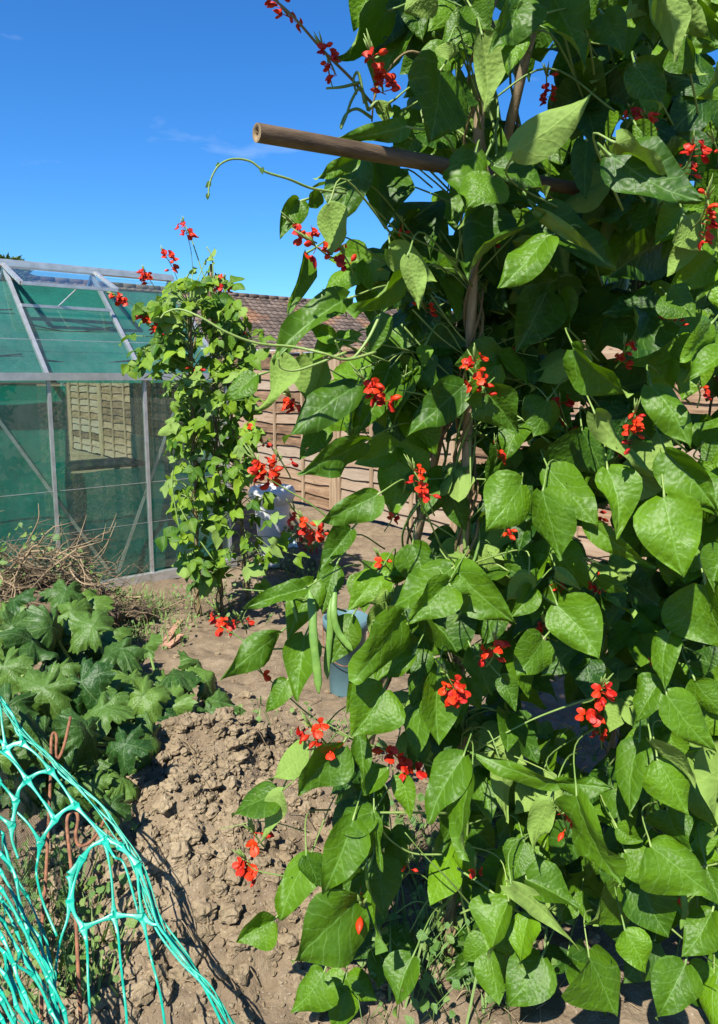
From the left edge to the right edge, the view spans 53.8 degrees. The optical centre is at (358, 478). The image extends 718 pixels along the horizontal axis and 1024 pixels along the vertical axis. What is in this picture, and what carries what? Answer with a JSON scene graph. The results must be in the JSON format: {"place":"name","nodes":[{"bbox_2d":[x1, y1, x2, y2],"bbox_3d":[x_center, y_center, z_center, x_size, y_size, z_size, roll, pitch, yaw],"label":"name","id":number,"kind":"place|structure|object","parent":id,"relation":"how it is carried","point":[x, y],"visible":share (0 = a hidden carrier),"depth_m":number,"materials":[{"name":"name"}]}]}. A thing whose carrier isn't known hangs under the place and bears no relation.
{"place":"outdoors","nodes":[
{"label":"outdoors","id":0,"kind":"place"},
{"bbox_2d":[0,432,709,1023],"bbox_3d":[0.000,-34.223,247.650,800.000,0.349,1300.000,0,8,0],"label":"ground","id":1,"kind":"structure","parent":0,"point":[554,1008],"depth_m":2.12,"materials":[{"name":"soil"}]},
{"bbox_2d":[0,252,34,280],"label":"conifer tree","id":2,"kind":"object","parent":1,"relation":"on","point":[21,272],"visible":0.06,"depth_m":20.78,"materials":[{"name":"green plant"}]},
{"bbox_2d":[40,716,71,1021],"bbox_3d":[-0.774,1.046,1.767,0.051,0.670,0.597,-2,8,-13],"label":"netting pin","id":3,"kind":"object","parent":1,"relation":"in","point":[55,734],"visible":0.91,"depth_m":1.81,"materials":[{"name":"metal"}]},
{"bbox_2d":[0,768,46,967],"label":"bird net","id":4,"kind":"object","parent":3,"relation":"hanging from","point":[7,843],"visible":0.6,"depth_m":1.78,"materials":[{"name":"teal plastic"}]},
{"bbox_2d":[0,563,113,630],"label":"squash plant","id":5,"kind":"object","parent":1,"relation":"on","point":[59,592],"visible":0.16,"depth_m":3.54,"materials":[{"name":"green plant"}]},
{"bbox_2d":[0,588,133,698],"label":"squash plant","id":6,"kind":"object","parent":1,"relation":"on","point":[31,636],"visible":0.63,"depth_m":2.98,"materials":[{"name":"green plant"}]},
{"bbox_2d":[67,383,75,448],"bbox_3d":[-6.028,-1.580,14.783,0.100,1.920,0.100,-7,10,-39],"label":"fence post","id":7,"kind":"object","parent":1,"relation":"on","point":[71,447],"visible":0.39,"depth_m":14.80,"materials":[{"name":"brown wood"}]},
{"bbox_2d":[68,383,100,453],"bbox_3d":[-5.454,-1.437,14.078,0.071,1.792,1.760,-7,10,-39],"label":"garden fence","id":8,"kind":"object","parent":1,"relation":"on","point":[84,414],"visible":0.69,"depth_m":14.13,"materials":[{"name":"brown wood"}]},
{"bbox_2d":[65,810,105,1023],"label":"netting pin","id":9,"kind":"object","parent":1,"relation":"in","point":[77,955],"visible":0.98,"depth_m":1.70,"materials":[{"name":"metal"}]},
{"bbox_2d":[0,696,234,1023],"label":"barrier mesh","id":10,"kind":"object","parent":9,"relation":"hanging from","point":[105,840],"visible":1,"depth_m":1.61,"materials":[{"name":"green plastic"}]},
{"bbox_2d":[97,383,106,456],"bbox_3d":[-4.871,-1.376,13.368,0.100,1.920,0.100,-7,10,-39],"label":"fence post","id":11,"kind":"object","parent":1,"relation":"on","point":[102,455],"visible":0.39,"depth_m":13.38,"materials":[{"name":"brown wood"}]},
{"bbox_2d":[0,503,216,668],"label":"brushwood heap","id":12,"kind":"object","parent":1,"relation":"on","point":[32,575],"visible":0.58,"depth_m":3.96,"materials":[{"name":"brown plant"}]},
{"bbox_2d":[99,383,131,457],"bbox_3d":[-4.297,-1.233,12.663,0.071,1.792,1.760,-7,10,-38],"label":"garden fence","id":13,"kind":"object","parent":1,"relation":"on","point":[115,417],"visible":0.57,"depth_m":12.82,"materials":[{"name":"brown wood"}]},
{"bbox_2d":[0,258,236,588],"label":"greenhouse","id":14,"kind":"object","parent":1,"relation":"on","point":[61,334],"visible":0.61,"depth_m":5.13,"materials":[{"name":"metal"}]},
{"bbox_2d":[0,608,245,829],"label":"squash plant","id":15,"kind":"object","parent":1,"relation":"on","point":[130,704],"visible":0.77,"depth_m":2.32,"materials":[{"name":"green plant"}]},
{"bbox_2d":[160,619,182,646],"bbox_3d":[-1.094,0.899,4.143,0.035,0.032,0.363,0,8,1],"label":"timber offcut","id":16,"kind":"object","parent":1,"relation":"on","point":[165,641],"visible":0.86,"depth_m":4.11,"materials":[{"name":"brown wood"}]},
{"bbox_2d":[165,634,183,647],"bbox_3d":[-1.043,0.918,4.008,0.035,0.032,0.144,3,9,18],"label":"timber offcut","id":17,"kind":"object","parent":1,"relation":"on","point":[170,644],"visible":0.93,"depth_m":4.00,"materials":[{"name":"brown wood"}]},
{"bbox_2d":[107,216,246,616],"bbox_3d":[-1.071,-0.315,4.224,0.815,2.425,0.931,0,8,0],"label":"runner bean plant","id":18,"kind":"object","parent":1,"relation":"on","point":[167,346],"visible":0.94,"depth_m":4.08,"materials":[{"name":"green plant"}]},
{"bbox_2d":[188,300,199,616],"bbox_3d":[-0.989,-0.043,4.258,0.023,1.996,0.169,-3,9,-18],"label":"bamboo cane","id":19,"kind":"object","parent":1,"relation":"in","point":[195,498],"visible":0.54,"depth_m":4.22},
{"bbox_2d":[210,264,222,616],"bbox_3d":[-0.880,-0.181,4.377,0.023,2.233,0.075,-2,8,-11],"label":"bamboo cane","id":20,"kind":"object","parent":1,"relation":"in","point":[219,548],"visible":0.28,"depth_m":4.37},
{"bbox_2d":[202,354,247,489],"bbox_3d":[-1.982,-0.826,9.833,0.072,1.793,1.760,-7,10,-39],"label":"garden fence","id":21,"kind":"object","parent":1,"relation":"on","point":[241,422],"visible":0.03,"depth_m":9.59,"materials":[{"name":"brown wood"}]},
{"bbox_2d":[0,274,456,431],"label":"bungalow","id":22,"kind":"object","parent":1,"relation":"on","point":[268,314],"visible":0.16,"depth_m":24.91,"materials":[{"name":"tile"}]},
{"bbox_2d":[219,291,249,600],"bbox_3d":[-0.807,-0.159,4.626,0.022,2.120,0.220,5,9,30],"label":"bamboo cane","id":23,"kind":"object","parent":1,"relation":"in","point":[244,565],"visible":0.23,"depth_m":4.76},
{"bbox_2d":[185,272,309,615],"bbox_3d":[-0.766,-0.190,4.305,0.613,2.154,0.943,-7,10,-38],"label":"runner bean plant","id":24,"kind":"object","parent":1,"relation":"on","point":[221,312],"visible":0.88,"depth_m":4.10,"materials":[{"name":"green plant"}]},
{"bbox_2d":[248,484,294,567],"bbox_3d":[-0.695,0.376,5.682,0.376,0.638,0.376,0,8,0],"label":"plastic container","id":25,"kind":"object","parent":1,"relation":"on","point":[281,506],"visible":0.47,"depth_m":5.56,"materials":[{"name":"white plastic"}]},
{"bbox_2d":[251,349,331,509],"bbox_3d":[-0.825,-0.623,8.418,0.071,1.793,1.760,-7,10,-39],"label":"garden fence","id":26,"kind":"object","parent":1,"relation":"on","point":[275,423],"visible":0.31,"depth_m":8.48,"materials":[{"name":"brown wood"}]},
{"bbox_2d":[0,529,603,1023],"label":"weeds","id":27,"kind":"object","parent":1,"relation":"on","point":[430,947],"visible":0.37,"depth_m":1.81,"materials":[{"name":"green plant"}]},
{"bbox_2d":[279,522,335,579],"bbox_3d":[-0.421,0.536,5.480,0.246,0.379,0.570,-7,10,-39],"label":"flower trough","id":28,"kind":"object","parent":1,"relation":"on","point":[313,551],"visible":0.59,"depth_m":5.40,"materials":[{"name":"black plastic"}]},
{"bbox_2d":[280,537,297,563],"bbox_3d":[-0.574,0.572,5.595,0.110,0.204,0.186,-8,11,-43],"label":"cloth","id":29,"kind":"object","parent":28,"relation":"on","point":[293,544],"visible":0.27,"depth_m":5.58,"materials":[{"name":"fabric"}]},
{"bbox_2d":[0,600,615,1023],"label":"soil clods","id":30,"kind":"object","parent":1,"relation":"on","point":[184,836],"visible":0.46,"depth_m":1.96,"materials":[{"name":"brown soil"}]},
{"bbox_2d":[331,350,341,506],"bbox_3d":[-0.241,-0.562,7.708,0.100,1.920,0.100,-7,10,-39],"label":"fence post","id":31,"kind":"object","parent":1,"relation":"on","point":[334,480],"depth_m":7.75,"materials":[{"name":"brown wood"}]},
{"bbox_2d":[322,609,368,696],"bbox_3d":[-0.062,0.841,3.381,0.228,0.374,0.238,0,8,0],"label":"bucket","id":32,"kind":"object","parent":1,"relation":"on","point":[338,679],"visible":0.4,"depth_m":3.33,"materials":[{"name":"blue plastic"}]},
{"bbox_2d":[160,0,535,1023],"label":"runner bean plant","id":33,"kind":"object","parent":1,"relation":"on","point":[354,868],"visible":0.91,"depth_m":1.35,"materials":[{"name":"green plant"}]},
{"bbox_2d":[99,568,689,1023],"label":"straw litter","id":34,"kind":"object","parent":1,"relation":"on","point":[237,1012],"visible":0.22,"depth_m":1.79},
{"bbox_2d":[336,346,454,532],"bbox_3d":[0.333,-0.419,7.003,0.071,1.793,1.760,-7,10,-39],"label":"garden fence","id":35,"kind":"object","parent":1,"relation":"on","point":[353,478],"visible":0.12,"depth_m":7.26,"materials":[{"name":"brown wood"}]},
{"bbox_2d":[368,0,536,748],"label":"bamboo cane","id":36,"kind":"object","parent":1,"relation":"in","point":[513,109],"visible":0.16,"depth_m":1.27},
{"bbox_2d":[453,431,461,531],"bbox_3d":[0.916,-0.359,6.293,0.100,1.920,0.100,-7,10,-39],"label":"fence post","id":37,"kind":"object","parent":1,"relation":"on","point":[454,525],"depth_m":6.29,"materials":[{"name":"brown wood"}]},
{"bbox_2d":[444,29,484,957],"bbox_3d":[0.221,0.071,1.466,0.028,2.566,0.484,1,8,4],"label":"bamboo cane","id":38,"kind":"object","parent":1,"relation":"in","point":[471,306],"visible":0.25,"depth_m":1.34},
{"bbox_2d":[252,122,610,194],"bbox_3d":[0.482,-0.551,1.371,1.528,0.088,0.024,-6,10,-36],"label":"crossbar pole","id":39,"kind":"object","parent":38,"relation":"attached to","point":[268,134],"visible":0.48,"depth_m":1.02,"materials":[{"name":"brown wood"}]},
{"bbox_2d":[358,0,615,1017],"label":"runner bean plant","id":40,"kind":"object","parent":1,"relation":"on","point":[450,598],"visible":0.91,"depth_m":1.36,"materials":[{"name":"green plant"}]},
{"bbox_2d":[407,0,668,1016],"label":"runner bean plant","id":41,"kind":"object","parent":1,"relation":"on","point":[585,830],"visible":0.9,"depth_m":1.35,"materials":[{"name":"green plant"}]},
{"bbox_2d":[470,340,644,563],"bbox_3d":[1.490,-0.216,5.587,0.071,1.792,1.760,-7,10,-38],"label":"garden fence","id":42,"kind":"object","parent":1,"relation":"on","point":[592,550],"visible":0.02,"depth_m":5.35,"materials":[{"name":"brown wood"}]},
{"bbox_2d":[607,279,639,785],"bbox_3d":[0.691,-0.019,1.825,0.026,2.647,0.933,3,9,21],"label":"bamboo cane","id":43,"kind":"object","parent":1,"relation":"in","point":[612,743],"visible":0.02,"depth_m":2.22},
{"bbox_2d":[627,279,646,291],"bbox_3d":[4.354,-1.958,10.743,2.338,3.919,2.253,0,8,0],"label":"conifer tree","id":44,"kind":"object","parent":1,"relation":"on","point":[629,288],"depth_m":10.49,"materials":[{"name":"green plant"}]},
{"bbox_2d":[586,0,717,1023],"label":"runner bean plant","id":45,"kind":"object","parent":1,"relation":"on","point":[670,529],"visible":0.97,"depth_m":1.24,"materials":[{"name":"green plant"}]},
{"bbox_2d":[657,382,717,571],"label":"garden fence","id":46,"kind":"object","parent":1,"relation":"on","point":[703,406],"visible":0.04,"depth_m":4.64,"materials":[{"name":"brown wood"}]},
{"bbox_2d":[0,0,717,310],"label":"sky","id":47,"kind":"structure","parent":0,"point":[117,117],"materials":[{"name":"blue"}]}
]}

